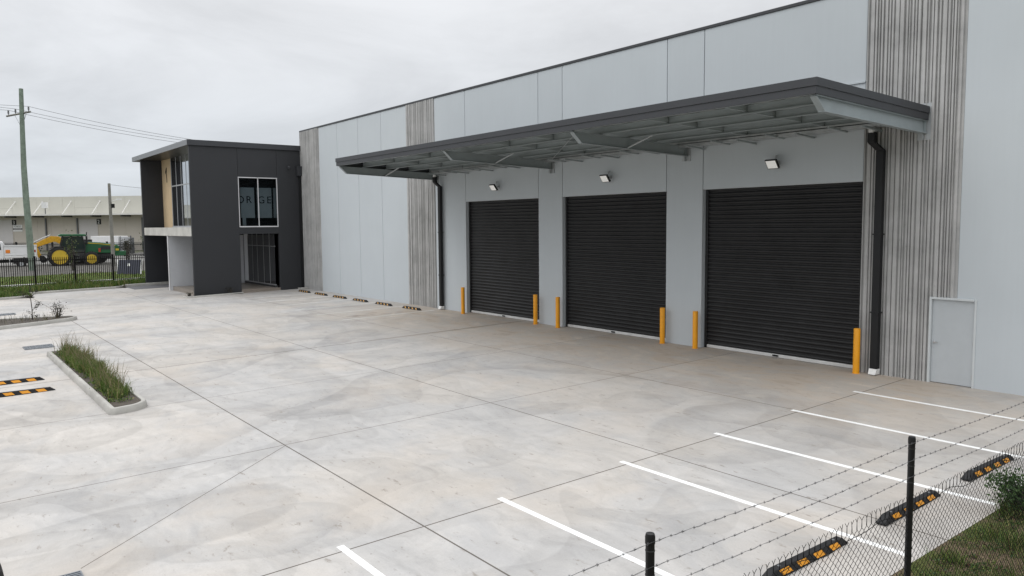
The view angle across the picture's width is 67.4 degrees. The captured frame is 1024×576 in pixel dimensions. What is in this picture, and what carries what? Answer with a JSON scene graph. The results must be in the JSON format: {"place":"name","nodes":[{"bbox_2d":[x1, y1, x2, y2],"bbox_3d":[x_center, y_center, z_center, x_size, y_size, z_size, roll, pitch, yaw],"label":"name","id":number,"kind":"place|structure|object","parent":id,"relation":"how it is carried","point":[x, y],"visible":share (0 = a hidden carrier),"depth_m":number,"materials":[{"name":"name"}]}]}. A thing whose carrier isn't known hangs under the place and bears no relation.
{"place":"outdoors","nodes":[
{"label":"outdoors","id":0,"kind":"place"},
{"bbox_2d":[0,564,3,575],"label":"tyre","id":1,"kind":"object","parent":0,"point":[1,572],"visible":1,"depth_m":8.17,"materials":[{"name":"rubber"}]},
{"bbox_2d":[0,261,144,276],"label":"gravel verge","id":2,"kind":"structure","parent":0,"point":[69,268],"depth_m":71.09,"materials":[{"name":"grey gravel"}]},
{"bbox_2d":[0,241,37,266],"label":"tray truck","id":3,"kind":"object","parent":2,"relation":"on","point":[13,250],"visible":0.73,"depth_m":74.59,"materials":[{"name":"white paint"}]},
{"bbox_2d":[6,88,34,270],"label":"utility pole","id":4,"kind":"object","parent":2,"relation":"on","point":[28,221],"visible":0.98,"depth_m":69.82,"materials":[{"name":"wood"}]},
{"bbox_2d":[1,107,178,139],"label":"power line","id":5,"kind":"object","parent":4,"relation":"attached to","point":[89,124],"visible":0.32,"depth_m":72.66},
{"bbox_2d":[9,110,171,141],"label":"power line","id":6,"kind":"object","parent":4,"relation":"attached to","point":[89,127],"visible":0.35,"depth_m":72.96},
{"bbox_2d":[9,105,192,139],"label":"power line","id":7,"kind":"object","parent":4,"relation":"attached to","point":[94,121],"visible":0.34,"depth_m":72.34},
{"bbox_2d":[34,235,105,263],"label":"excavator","id":8,"kind":"object","parent":2,"relation":"on","point":[50,239],"visible":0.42,"depth_m":78.52,"materials":[{"name":"metal"}]},
{"bbox_2d":[61,230,80,270],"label":"street sapling","id":9,"kind":"object","parent":2,"relation":"on","point":[69,252],"visible":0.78,"depth_m":69.69,"materials":[{"name":"green plant"}]},
{"bbox_2d":[47,232,125,265],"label":"tractor","id":10,"kind":"object","parent":2,"relation":"on","point":[91,249],"visible":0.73,"depth_m":77.01,"materials":[{"name":"metal"}]},
{"bbox_2d":[108,183,120,265],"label":"street pole","id":11,"kind":"object","parent":2,"relation":"on","point":[111,205],"visible":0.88,"depth_m":75.91,"materials":[{"name":"grey wood"}]},
{"bbox_2d":[121,238,132,259],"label":"street sapling","id":12,"kind":"object","parent":2,"relation":"on","point":[128,246],"visible":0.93,"depth_m":76.72,"materials":[{"name":"green plant"}]},
{"bbox_2d":[0,252,144,265],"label":"road","id":13,"kind":"structure","parent":0,"point":[7,258],"depth_m":92.16,"materials":[{"name":"grey asphalt"}]},
{"bbox_2d":[91,236,127,245],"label":"shipping container","id":14,"kind":"object","parent":13,"relation":"on","point":[103,239],"visible":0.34,"depth_m":109.86,"materials":[{"name":"metal"}]},
{"bbox_2d":[0,270,144,284],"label":"nature strip","id":15,"kind":"object","parent":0,"point":[57,278],"visible":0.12,"depth_m":62.34,"materials":[{"name":"green plant"}]},
{"bbox_2d":[117,259,140,273],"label":"site board","id":16,"kind":"object","parent":15,"relation":"on","point":[119,270],"visible":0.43,"depth_m":65.82,"materials":[{"name":"blue paint"}]},
{"bbox_2d":[1,277,144,286],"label":"footpath","id":17,"kind":"structure","parent":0,"point":[53,282],"depth_m":57.42,"materials":[{"name":"concrete"}]},
{"bbox_2d":[120,236,134,252],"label":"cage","id":18,"kind":"object","parent":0,"point":[126,238],"visible":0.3,"depth_m":109.73,"materials":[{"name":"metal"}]},
{"bbox_2d":[126,284,168,289],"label":"driveway","id":19,"kind":"structure","parent":0,"point":[150,286],"depth_m":53.18,"materials":[{"name":"concrete"}]},
{"bbox_2d":[0,0,804,197],"label":"sky","id":20,"kind":"structure","parent":0,"point":[245,71],"materials":[{"name":"grey"}]},
{"bbox_2d":[0,285,1023,575],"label":"concrete yard","id":21,"kind":"structure","parent":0,"point":[258,435],"depth_m":14.35,"materials":[{"name":"grey concrete"}]},
{"bbox_2d":[0,313,15,315],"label":"drain grate","id":22,"kind":"object","parent":21,"relation":"on","point":[4,314],"visible":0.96,"depth_m":37.96,"materials":[{"name":"grey metal"}]},
{"bbox_2d":[0,377,44,384],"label":"wheel stop","id":23,"kind":"object","parent":21,"relation":"on","point":[14,381],"visible":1,"depth_m":21.26,"materials":[{"name":"rubber"}]},
{"bbox_2d":[0,387,54,396],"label":"wheel stop","id":24,"kind":"object","parent":21,"relation":"on","point":[20,392],"visible":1,"depth_m":19.81,"materials":[{"name":"rubber"}]},
{"bbox_2d":[0,315,76,329],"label":"island kerb","id":25,"kind":"structure","parent":21,"relation":"on","point":[72,318],"depth_m":33.83,"materials":[{"name":"concrete"}]},
{"bbox_2d":[0,316,71,325],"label":"planting bed","id":26,"kind":"object","parent":25,"relation":"on","point":[10,322],"visible":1,"depth_m":34.49,"materials":[{"name":"soil"}]},
{"bbox_2d":[17,285,42,319],"bbox_3d":[-21.744,0.661,34.652,1.022,1.755,0.362,-5,6,-43],"label":"young tree","id":27,"kind":"object","parent":26,"relation":"on","point":[30,297],"visible":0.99,"depth_m":34.67,"materials":[{"name":"brown plant"}]},
{"bbox_2d":[1,310,58,323],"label":"seed grass","id":28,"kind":"structure","parent":26,"relation":"on","point":[29,317],"depth_m":34.68,"materials":[{"name":"green plant"}]},
{"bbox_2d":[40,299,66,317],"bbox_3d":[-20.805,0.963,35.164,1.122,0.929,0.872,-1,5,-5],"label":"shrub","id":29,"kind":"object","parent":26,"relation":"on","point":[59,311],"visible":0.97,"depth_m":35.21,"materials":[{"name":"green plant"}]},
{"bbox_2d":[23,344,54,349],"bbox_3d":[-16.968,2.108,27.509,0.916,0.035,0.864,-4,6,-38],"label":"drain grate","id":30,"kind":"object","parent":21,"relation":"on","point":[37,346],"visible":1,"depth_m":27.47,"materials":[{"name":"grey metal"}]},
{"bbox_2d":[0,285,123,299],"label":"kerb","id":31,"kind":"structure","parent":21,"relation":"on","point":[54,291],"depth_m":50.31,"materials":[{"name":"concrete"}]},
{"bbox_2d":[60,570,83,575],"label":"drain grate","id":32,"kind":"object","parent":21,"relation":"on","point":[78,573],"visible":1,"depth_m":9.44,"materials":[{"name":"grey metal"}]},
{"bbox_2d":[47,350,147,414],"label":"island kerb","id":33,"kind":"structure","parent":21,"relation":"on","point":[107,407],"depth_m":18.89,"materials":[{"name":"concrete"}]},
{"bbox_2d":[52,352,140,406],"bbox_3d":[-11.955,2.422,21.765,0.690,0.017,10.304,-4,6,-38],"label":"planting bed","id":34,"kind":"object","parent":33,"relation":"on","point":[135,399],"visible":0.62,"depth_m":18.72,"materials":[{"name":"soil"}]},
{"bbox_2d":[50,331,130,397],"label":"seed grass","id":35,"kind":"structure","parent":34,"relation":"on","point":[92,357],"depth_m":21.60,"materials":[{"name":"green plant"}]},
{"bbox_2d":[51,352,133,401],"bbox_3d":[-12.130,2.363,21.869,0.838,0.243,9.706,-4,6,-38],"label":"ground cover","id":36,"kind":"object","parent":34,"relation":"on","point":[98,388],"visible":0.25,"depth_m":19.37,"materials":[{"name":"green plant"}]},
{"bbox_2d":[57,343,137,398],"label":"grass","id":37,"kind":"structure","parent":34,"relation":"on","point":[79,367],"depth_m":21.18,"materials":[{"name":"green plant"}]},
{"bbox_2d":[182,292,243,297],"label":"kerb","id":38,"kind":"structure","parent":21,"relation":"on","point":[212,295],"depth_m":45.20,"materials":[{"name":"concrete"}]},
{"bbox_2d":[333,295,346,298],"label":"wheel stop","id":39,"kind":"object","parent":21,"relation":"on","point":[337,296],"visible":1,"depth_m":42.48,"materials":[{"name":"rubber"}]},
{"bbox_2d":[353,298,367,301],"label":"wheel stop","id":40,"kind":"object","parent":21,"relation":"on","point":[361,300],"visible":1,"depth_m":40.47,"materials":[{"name":"rubber"}]},
{"bbox_2d":[337,545,384,575],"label":"parking line","id":41,"kind":"object","parent":21,"relation":"on","point":[360,561],"visible":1,"depth_m":9.65,"materials":[{"name":"paint"}]},
{"bbox_2d":[375,302,392,305],"bbox_3d":[-6.454,0.789,38.600,0.150,0.117,1.620,-4,6,-38],"label":"wheel stop","id":42,"kind":"object","parent":21,"relation":"on","point":[382,303],"visible":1,"depth_m":38.45,"materials":[{"name":"rubber"}]},
{"bbox_2d":[346,310,431,319],"bbox_3d":[-5.479,1.214,34.467,4.650,0.098,0.080,-4,6,-38],"label":"parking line","id":43,"kind":"object","parent":21,"relation":"on","point":[385,315],"visible":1,"depth_m":34.43,"materials":[{"name":"paint"}]},
{"bbox_2d":[402,306,420,310],"bbox_3d":[-4.773,0.945,36.518,0.150,0.117,1.620,-4,6,-38],"label":"wheel stop","id":44,"kind":"object","parent":21,"relation":"on","point":[412,308],"visible":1,"depth_m":36.39,"materials":[{"name":"rubber"}]},
{"bbox_2d":[461,287,464,313],"bbox_3d":[-2.193,0.570,34.321,0.190,1.216,0.190,-4,6,-38],"label":"bollard","id":45,"kind":"object","parent":21,"relation":"on","point":[462,300],"visible":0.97,"depth_m":34.26,"materials":[{"name":"yellow metal"}]},
{"bbox_2d":[533,294,537,324],"bbox_3d":[0.927,0.861,30.436,0.190,1.216,0.190,-4,6,-38],"label":"bollard","id":46,"kind":"object","parent":21,"relation":"on","point":[535,318],"visible":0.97,"depth_m":30.38,"materials":[{"name":"yellow metal"}]},
{"bbox_2d":[555,297,559,327],"bbox_3d":[1.751,0.944,29.345,0.190,1.216,0.190,-4,6,-38],"label":"bollard","id":47,"kind":"object","parent":21,"relation":"on","point":[557,312],"visible":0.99,"depth_m":29.27,"materials":[{"name":"yellow metal"}]},
{"bbox_2d":[497,497,673,575],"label":"parking line","id":48,"kind":"object","parent":21,"relation":"on","point":[593,541],"visible":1,"depth_m":10.25,"materials":[{"name":"paint"}]},
{"bbox_2d":[660,307,664,343],"bbox_3d":[4.957,1.248,25.300,0.190,1.216,0.190,-4,6,-38],"label":"bollard","id":49,"kind":"object","parent":21,"relation":"on","point":[662,325],"visible":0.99,"depth_m":25.23,"materials":[{"name":"yellow metal"}]},
{"bbox_2d":[692,311,697,348],"bbox_3d":[5.782,1.330,24.222,0.190,1.216,0.190,-4,6,-38],"label":"bollard","id":50,"kind":"object","parent":21,"relation":"on","point":[695,332],"visible":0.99,"depth_m":24.16,"materials":[{"name":"yellow metal"}]},
{"bbox_2d":[620,461,911,555],"bbox_3d":[3.401,3.163,11.396,0.100,0.016,4.920,-4,6,-38],"label":"parking line","id":51,"kind":"object","parent":21,"relation":"on","point":[750,503],"visible":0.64,"depth_m":11.07,"materials":[{"name":"paint"}]},
{"bbox_2d":[762,536,847,575],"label":"wheel stop","id":52,"kind":"object","parent":21,"relation":"on","point":[768,571],"visible":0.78,"depth_m":9.31,"materials":[{"name":"rubber"}]},
{"bbox_2d":[713,432,994,504],"bbox_3d":[5.448,2.970,12.972,0.100,0.016,4.920,-4,6,-38],"label":"parking line","id":53,"kind":"object","parent":21,"relation":"on","point":[861,470],"visible":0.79,"depth_m":12.74,"materials":[{"name":"paint"}]},
{"bbox_2d":[852,328,860,373],"bbox_3d":[8.981,1.650,20.008,0.190,1.216,0.190,-4,6,-38],"label":"bollard","id":54,"kind":"object","parent":21,"relation":"on","point":[856,350],"visible":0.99,"depth_m":19.95,"materials":[{"name":"yellow metal"}]},
{"bbox_2d":[791,409,1023,457],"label":"parking line","id":55,"kind":"object","parent":21,"relation":"on","point":[905,433],"visible":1,"depth_m":14.59,"materials":[{"name":"paint"}]},
{"bbox_2d":[876,490,940,525],"bbox_3d":[5.674,3.093,10.936,1.750,0.117,0.150,-4,6,-39],"label":"wheel stop","id":56,"kind":"object","parent":21,"relation":"on","point":[931,492],"visible":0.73,"depth_m":10.76,"materials":[{"name":"rubber"}]},
{"bbox_2d":[853,391,1023,420],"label":"parking line","id":57,"kind":"object","parent":21,"relation":"on","point":[939,406],"visible":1,"depth_m":16.50,"materials":[{"name":"paint"}]},
{"bbox_2d":[961,454,1013,480],"bbox_3d":[7.778,2.897,12.519,1.750,0.117,0.150,-4,6,-37],"label":"wheel stop","id":58,"kind":"object","parent":21,"relation":"on","point":[972,471],"visible":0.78,"depth_m":12.33,"materials":[{"name":"rubber"}]},
{"bbox_2d":[891,490,1023,575],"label":"verge","id":59,"kind":"structure","parent":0,"point":[938,552],"depth_m":9.35,"materials":[{"name":"plant"}]},
{"bbox_2d":[569,401,1023,575],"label":"chain link fence","id":60,"kind":"object","parent":59,"relation":"on","point":[650,564],"visible":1,"depth_m":6.23,"materials":[{"name":"black metal"}]},
{"bbox_2d":[977,458,1023,514],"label":"weed bush","id":61,"kind":"object","parent":59,"relation":"on","point":[1006,481],"visible":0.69,"depth_m":10.57,"materials":[{"name":"green plant"}]},
{"bbox_3d":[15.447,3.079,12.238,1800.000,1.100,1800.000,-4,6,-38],"label":"ground","id":62,"kind":"structure","parent":0,"visible":0},
{"bbox_2d":[0,196,143,250],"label":"distant warehouse","id":63,"kind":"structure","parent":62,"relation":"on","point":[56,216],"depth_m":128.59,"materials":[{"name":"metal"}]},
{"bbox_2d":[0,220,13,245],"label":"roller door","id":64,"kind":"structure","parent":63,"relation":"in","point":[6,228],"depth_m":130.33,"materials":[{"name":"white metal"}]},
{"bbox_2d":[79,219,97,238],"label":"roller door","id":65,"kind":"structure","parent":63,"relation":"in","point":[90,226],"depth_m":128.50,"materials":[{"name":"white metal"}]},
{"bbox_2d":[12,241,143,255],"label":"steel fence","id":66,"kind":"object","parent":62,"relation":"on","point":[122,245],"visible":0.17,"depth_m":100.59,"materials":[{"name":"black metal"}]},
{"bbox_2d":[125,282,168,287],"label":"kerb","id":67,"kind":"structure","parent":62,"relation":"on","point":[144,284],"depth_m":54.43,"materials":[{"name":"concrete"}]},
{"bbox_2d":[132,139,301,295],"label":"office building","id":68,"kind":"structure","parent":62,"relation":"on","point":[219,217],"depth_m":47.94,"materials":[{"name":"black concrete"}]},
{"bbox_2d":[170,154,190,227],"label":"window frame","id":69,"kind":"structure","parent":68,"relation":"in","point":[179,166],"depth_m":51.34,"materials":[{"name":"metal"}]},
{"bbox_2d":[238,177,278,226],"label":"window frame","id":70,"kind":"structure","parent":68,"relation":"in","point":[238,177],"depth_m":47.04,"materials":[{"name":"white metal"}]},
{"bbox_2d":[245,234,276,284],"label":"gate","id":71,"kind":"structure","parent":68,"relation":"in","point":[261,247],"depth_m":49.90,"materials":[{"name":"grey metal"}]},
{"bbox_2d":[295,166,303,286],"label":"downpipe","id":72,"kind":"object","parent":68,"relation":"attached to","point":[298,171],"visible":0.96,"depth_m":48.64,"materials":[{"name":"metal"}]},
{"bbox_2d":[299,0,1023,395],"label":"warehouse","id":73,"kind":"structure","parent":62,"relation":"on","point":[883,206],"depth_m":22.53,"materials":[{"name":"paint"}]},
{"bbox_2d":[489,181,498,190],"bbox_3d":[-0.717,-4.281,32.171,0.394,0.397,0.356,-4,6,-38],"label":"floodlight","id":74,"kind":"object","parent":73,"relation":"attached to","point":[493,187],"visible":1,"depth_m":32.09,"materials":[{"name":"white metal"}]},
{"bbox_2d":[469,198,538,321],"bbox_3d":[-0.218,-1.463,32.688,0.500,5.530,5.046,-4,6,-38],"label":"roller door","id":75,"kind":"structure","parent":73,"relation":"in","point":[503,234],"depth_m":32.56,"materials":[{"name":"black metal"}]},
{"bbox_2d":[599,171,611,181],"bbox_3d":[3.326,-3.918,26.966,0.394,0.397,0.356,-4,6,-38],"label":"floodlight","id":76,"kind":"object","parent":73,"relation":"attached to","point":[605,177],"visible":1,"depth_m":26.88,"materials":[{"name":"metal"}]},
{"bbox_2d":[566,192,666,340],"bbox_3d":[3.779,-1.074,27.546,0.500,5.530,5.096,-4,6,-38],"label":"roller door","id":77,"kind":"structure","parent":73,"relation":"in","point":[616,243],"depth_m":27.35,"materials":[{"name":"black metal"}]},
{"bbox_2d":[765,155,779,168],"bbox_3d":[7.411,-3.570,21.705,0.394,0.397,0.356,-4,6,-38],"label":"floodlight","id":78,"kind":"object","parent":73,"relation":"attached to","point":[772,163],"visible":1,"depth_m":21.64,"materials":[{"name":"metal"}]},
{"bbox_2d":[704,182,862,368],"bbox_3d":[7.831,-0.680,22.332,0.500,5.530,5.126,-4,6,-38],"label":"roller door","id":79,"kind":"structure","parent":73,"relation":"in","point":[783,263],"depth_m":22.05,"materials":[{"name":"black metal"}]},
{"bbox_2d":[927,297,976,387],"bbox_3d":[10.577,1.337,18.440,0.175,2.200,1.050,-4,6,-38],"label":"door","id":80,"kind":"structure","parent":73,"relation":"in","point":[952,321],"depth_m":18.43,"materials":[{"name":"paint"}]},
{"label":"soil bed","id":81,"kind":"structure","parent":0,"visible":0},
{"bbox_2d":[0,254,143,286],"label":"steel fence","id":82,"kind":"object","parent":81,"relation":"on","point":[35,260],"visible":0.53,"depth_m":54.82,"materials":[{"name":"black metal"}]},
{"bbox_2d":[0,277,145,297],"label":"grass","id":83,"kind":"structure","parent":81,"relation":"on","point":[7,291],"depth_m":52.15,"materials":[{"name":"green plant"}]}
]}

